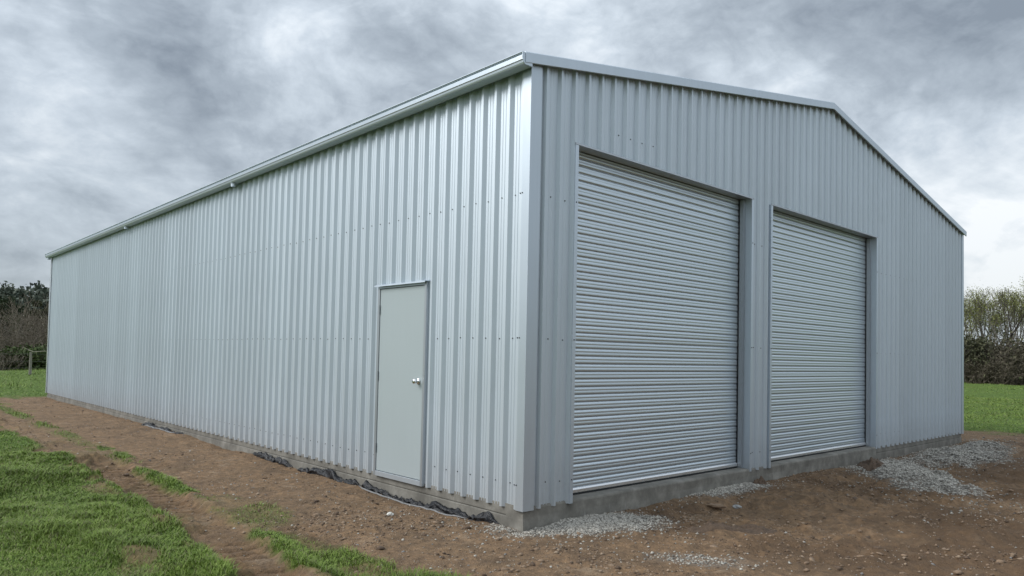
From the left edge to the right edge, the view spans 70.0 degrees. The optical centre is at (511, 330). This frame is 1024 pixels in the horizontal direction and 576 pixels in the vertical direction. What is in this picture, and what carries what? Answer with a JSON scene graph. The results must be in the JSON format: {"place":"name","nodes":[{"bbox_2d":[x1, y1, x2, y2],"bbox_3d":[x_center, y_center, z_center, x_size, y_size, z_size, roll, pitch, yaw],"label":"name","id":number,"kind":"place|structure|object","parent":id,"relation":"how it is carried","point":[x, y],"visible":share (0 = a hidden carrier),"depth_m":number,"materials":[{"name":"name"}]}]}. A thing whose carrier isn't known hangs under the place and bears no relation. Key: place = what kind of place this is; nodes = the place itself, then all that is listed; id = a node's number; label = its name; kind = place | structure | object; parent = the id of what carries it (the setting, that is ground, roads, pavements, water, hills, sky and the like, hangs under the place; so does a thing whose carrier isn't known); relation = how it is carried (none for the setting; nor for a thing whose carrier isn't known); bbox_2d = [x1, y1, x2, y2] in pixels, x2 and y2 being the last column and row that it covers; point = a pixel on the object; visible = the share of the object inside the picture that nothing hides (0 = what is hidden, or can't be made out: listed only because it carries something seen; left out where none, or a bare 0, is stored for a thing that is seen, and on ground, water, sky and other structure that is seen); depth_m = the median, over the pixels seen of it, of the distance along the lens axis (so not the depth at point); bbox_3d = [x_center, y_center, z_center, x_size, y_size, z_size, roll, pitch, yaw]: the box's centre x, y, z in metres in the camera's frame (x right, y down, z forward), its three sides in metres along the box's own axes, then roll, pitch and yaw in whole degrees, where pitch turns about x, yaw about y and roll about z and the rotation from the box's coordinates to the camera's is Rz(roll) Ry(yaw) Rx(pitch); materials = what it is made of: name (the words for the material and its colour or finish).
{"place":"outdoors","nodes":[
{"label":"outdoors","id":0,"kind":"place"},
{"bbox_2d":[0,367,46,396],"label":"grass","id":1,"kind":"structure","parent":0,"point":[18,383],"depth_m":32.20,"materials":[{"name":"green plant"}]},
{"bbox_2d":[0,403,470,575],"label":"grass","id":2,"kind":"structure","parent":0,"point":[46,521],"depth_m":5.86,"materials":[{"name":"green plant"}]},
{"bbox_2d":[0,369,1023,575],"bbox_3d":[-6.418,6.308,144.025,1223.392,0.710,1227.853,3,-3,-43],"label":"ground","id":3,"kind":"structure","parent":0,"point":[964,536],"depth_m":7.00,"materials":[{"name":"soil"}]},
{"bbox_2d":[0,301,14,344],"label":"evergreen tree","id":4,"kind":"object","parent":3,"relation":"on","point":[2,315],"visible":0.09,"depth_m":71.63,"materials":[{"name":"green plant"}]},
{"bbox_2d":[0,344,32,370],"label":"hedge clump","id":5,"kind":"object","parent":3,"relation":"on","point":[10,360],"visible":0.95,"depth_m":44.87,"materials":[{"name":"green plant"}]},
{"bbox_2d":[0,295,35,344],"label":"evergreen tree","id":6,"kind":"object","parent":3,"relation":"on","point":[20,309],"visible":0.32,"depth_m":69.26,"materials":[{"name":"green plant"}]},
{"bbox_2d":[0,343,45,369],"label":"hedge clump","id":7,"kind":"object","parent":3,"relation":"on","point":[16,354],"visible":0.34,"depth_m":45.86,"materials":[{"name":"green plant"}]},
{"bbox_2d":[0,322,46,349],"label":"bare bush","id":8,"kind":"object","parent":3,"relation":"on","point":[7,344],"visible":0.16,"depth_m":54.21,"materials":[{"name":"brown plant"}]},
{"bbox_2d":[1,342,46,369],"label":"hedge clump","id":9,"kind":"object","parent":3,"relation":"on","point":[44,354],"visible":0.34,"depth_m":46.13,"materials":[{"name":"green plant"}]},
{"bbox_2d":[0,293,47,347],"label":"bare bush","id":10,"kind":"object","parent":3,"relation":"on","point":[23,332],"visible":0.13,"depth_m":52.06,"materials":[{"name":"brown plant"}]},
{"bbox_2d":[0,292,48,350],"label":"bare bush","id":11,"kind":"object","parent":3,"relation":"on","point":[33,332],"visible":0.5,"depth_m":51.88,"materials":[{"name":"brown plant"}]},
{"bbox_2d":[19,300,48,348],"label":"evergreen tree","id":12,"kind":"object","parent":3,"relation":"on","point":[33,303],"visible":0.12,"depth_m":73.20,"materials":[{"name":"green plant"}]},
{"bbox_2d":[28,352,45,374],"bbox_3d":[-25.159,1.764,38.196,0.146,1.503,16.944,-1,-3,44],"label":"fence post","id":13,"kind":"object","parent":3,"relation":"on","point":[30,365],"visible":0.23,"depth_m":38.16,"materials":[{"name":"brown wood"}]},
{"bbox_2d":[141,422,182,433],"bbox_3d":[-6.537,1.811,13.546,0.134,0.120,2.317,3,-3,-43],"label":"plastic membrane","id":14,"kind":"object","parent":3,"relation":"on","point":[153,426],"visible":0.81,"depth_m":13.47,"materials":[{"name":"black plastic"}]},
{"bbox_2d":[252,452,291,466],"bbox_3d":[-3.364,1.782,10.148,0.057,0.153,1.314,3,-3,-43],"label":"plastic membrane","id":15,"kind":"object","parent":3,"relation":"on","point":[278,460],"visible":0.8,"depth_m":10.08,"materials":[{"name":"black plastic"}]},
{"bbox_2d":[297,467,359,485],"bbox_3d":[-2.305,1.766,8.979,0.080,0.167,1.666,3,-3,-43],"label":"plastic membrane","id":16,"kind":"object","parent":3,"relation":"on","point":[329,473],"visible":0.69,"depth_m":8.90,"materials":[{"name":"black plastic"}]},
{"bbox_2d":[359,480,498,523],"bbox_3d":[-0.966,1.766,7.511,0.090,0.172,2.436,3,-3,-43],"label":"plastic membrane","id":17,"kind":"object","parent":3,"relation":"on","point":[434,506],"visible":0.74,"depth_m":7.31,"materials":[{"name":"black plastic"}]},
{"bbox_2d":[45,51,966,531],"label":"farm shed","id":18,"kind":"structure","parent":3,"relation":"on","point":[521,291],"depth_m":8.75,"materials":[{"name":"metal"}]},
{"bbox_2d":[373,280,429,486],"bbox_3d":[-1.216,0.546,7.889,0.136,2.135,0.964,3,-3,-43],"label":"access door","id":19,"kind":"structure","parent":18,"relation":"in","point":[403,310],"depth_m":7.86,"materials":[{"name":"metal"}]},
{"bbox_2d":[573,151,745,494],"bbox_3d":[1.683,-0.034,8.091,3.175,3.364,0.083,3,-3,-42],"label":"roller door","id":20,"kind":"structure","parent":18,"relation":"in","point":[689,405],"depth_m":7.96,"materials":[{"name":"metal"}]},
{"bbox_2d":[771,210,870,461],"bbox_3d":[4.488,0.113,10.665,3.343,3.363,0.083,3,-3,-42],"label":"roller door","id":21,"kind":"structure","parent":18,"relation":"in","point":[832,419],"depth_m":10.63,"materials":[{"name":"metal"}]},
{"bbox_2d":[0,398,1023,575],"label":"soil crumbs","id":22,"kind":"object","parent":3,"relation":"on","point":[1012,555],"visible":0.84,"depth_m":6.60,"materials":[{"name":"brown soil"}]},
{"bbox_2d":[4,399,1023,575],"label":"pebbles","id":23,"kind":"object","parent":3,"relation":"on","point":[861,573],"visible":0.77,"depth_m":6.46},
{"bbox_2d":[122,439,1019,575],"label":"soil lumps","id":24,"kind":"object","parent":3,"relation":"on","point":[713,545],"visible":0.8,"depth_m":6.00,"materials":[{"name":"brown soil"}]},
{"bbox_2d":[707,503,725,508],"bbox_3d":[2.127,1.834,7.622,0.192,0.052,0.136,1,-2,11],"label":"soil clod","id":25,"kind":"object","parent":3,"relation":"on","point":[717,506],"visible":1,"depth_m":7.57,"materials":[{"name":"brown soil"}]},
{"bbox_2d":[687,520,777,533],"bbox_3d":[2.009,1.796,6.594,1.100,0.190,0.280,2,-2,-14],"label":"soil heap","id":26,"kind":"object","parent":3,"relation":"on","point":[710,525],"visible":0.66,"depth_m":6.52,"materials":[{"name":"brown soil"}]},
{"bbox_2d":[753,476,767,484],"bbox_3d":[3.068,1.876,9.032,0.180,0.150,0.320,0,-2,36],"label":"soil heap","id":27,"kind":"object","parent":3,"relation":"on","point":[760,480],"visible":0.62,"depth_m":8.98,"materials":[{"name":"brown soil"}]},
{"bbox_2d":[857,457,883,471],"bbox_3d":[5.263,1.973,10.734,0.400,0.229,1.100,1,-2,19],"label":"soil heap","id":28,"kind":"object","parent":3,"relation":"on","point":[870,464],"visible":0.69,"depth_m":10.52,"materials":[{"name":"brown soil"}]},
{"bbox_2d":[870,436,1023,487],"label":"gravel","id":29,"kind":"structure","parent":3,"relation":"on","point":[969,453],"depth_m":12.15,"materials":[{"name":"grey gravel"}]},
{"bbox_2d":[964,298,984,338],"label":"budding tree","id":30,"kind":"object","parent":3,"relation":"on","point":[967,321],"visible":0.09,"depth_m":76.22,"materials":[{"name":"green plant"}]},
{"bbox_2d":[964,289,989,337],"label":"budding tree","id":31,"kind":"object","parent":3,"relation":"on","point":[971,325],"visible":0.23,"depth_m":70.36,"materials":[{"name":"green plant"}]},
{"bbox_2d":[964,358,1000,383],"bbox_3d":[40.136,3.439,62.735,4.209,2.538,4.370,1,-2,-3],"label":"scrub bush","id":32,"kind":"object","parent":3,"relation":"on","point":[979,372],"visible":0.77,"depth_m":62.40,"materials":[{"name":"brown plant"}]},
{"bbox_2d":[964,286,1007,341],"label":"budding tree","id":33,"kind":"object","parent":3,"relation":"on","point":[974,312],"visible":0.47,"depth_m":72.53,"materials":[{"name":"green plant"}]},
{"bbox_2d":[964,285,1019,345],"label":"budding tree","id":34,"kind":"object","parent":3,"relation":"on","point":[996,302],"visible":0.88,"depth_m":69.61,"materials":[{"name":"green plant"}]},
{"bbox_2d":[964,327,1022,382],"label":"scrub bush","id":35,"kind":"object","parent":3,"relation":"on","point":[972,346],"visible":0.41,"depth_m":62.90,"materials":[{"name":"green plant"}]},
{"bbox_2d":[964,382,1023,434],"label":"grass","id":36,"kind":"structure","parent":3,"relation":"on","point":[994,405],"depth_m":26.48,"materials":[{"name":"green plant"}]},
{"bbox_2d":[964,339,1023,383],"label":"scrub bush","id":37,"kind":"object","parent":3,"relation":"on","point":[995,360],"visible":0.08,"depth_m":63.42,"materials":[{"name":"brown plant"}]},
{"bbox_2d":[970,326,1023,384],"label":"scrub bush","id":38,"kind":"object","parent":3,"relation":"on","point":[1009,344],"visible":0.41,"depth_m":61.96,"materials":[{"name":"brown plant"}]},
{"bbox_2d":[975,358,1023,384],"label":"scrub bush","id":39,"kind":"object","parent":3,"relation":"on","point":[1004,373],"visible":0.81,"depth_m":60.96,"materials":[{"name":"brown plant"}]},
{"bbox_2d":[978,342,1023,384],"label":"scrub bush","id":40,"kind":"object","parent":3,"relation":"on","point":[1005,364],"visible":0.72,"depth_m":61.13,"materials":[{"name":"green plant"}]},
{"bbox_2d":[984,282,1023,381],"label":"budding tree","id":41,"kind":"object","parent":3,"relation":"on","point":[1012,298],"visible":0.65,"depth_m":69.66,"materials":[{"name":"green plant"}]},
{"bbox_2d":[985,287,1023,375],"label":"budding tree","id":42,"kind":"object","parent":3,"relation":"on","point":[1009,315],"visible":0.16,"depth_m":74.45,"materials":[{"name":"green plant"}]},
{"bbox_2d":[992,287,1023,347],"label":"leafless tree","id":43,"kind":"object","parent":3,"relation":"on","point":[1001,295],"visible":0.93,"depth_m":66.74,"materials":[{"name":"brown plant"}]},
{"bbox_2d":[1017,277,1023,320],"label":"budding tree","id":44,"kind":"object","parent":3,"relation":"on","point":[1021,294],"visible":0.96,"depth_m":67.61,"materials":[{"name":"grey plant"}]},
{"bbox_2d":[0,0,1023,348],"label":"sky","id":45,"kind":"structure","parent":0,"point":[112,112],"materials":[{"name":"grey"}]},
{"bbox_2d":[401,508,726,548],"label":"gravel","id":46,"kind":"structure","parent":0,"point":[602,522],"depth_m":6.59,"materials":[{"name":"grey gravel"}]},
{"bbox_2d":[587,546,791,571],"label":"gravel","id":47,"kind":"structure","parent":0,"point":[700,562],"depth_m":5.62,"materials":[{"name":"grey gravel"}]},
{"bbox_2d":[662,476,824,505],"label":"gravel","id":48,"kind":"structure","parent":0,"point":[742,487],"depth_m":8.49,"materials":[{"name":"grey gravel"}]},
{"bbox_2d":[833,453,1023,521],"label":"gravel","id":49,"kind":"structure","parent":0,"point":[936,479],"depth_m":9.42,"materials":[{"name":"grey gravel"}]},
{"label":"hill","id":50,"kind":"structure","parent":0,"visible":0},
{"bbox_2d":[0,280,48,334],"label":"wood","id":51,"kind":"object","parent":50,"relation":"on","point":[12,291],"visible":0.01,"depth_m":221.04,"materials":[{"name":"green plant"}]}
]}

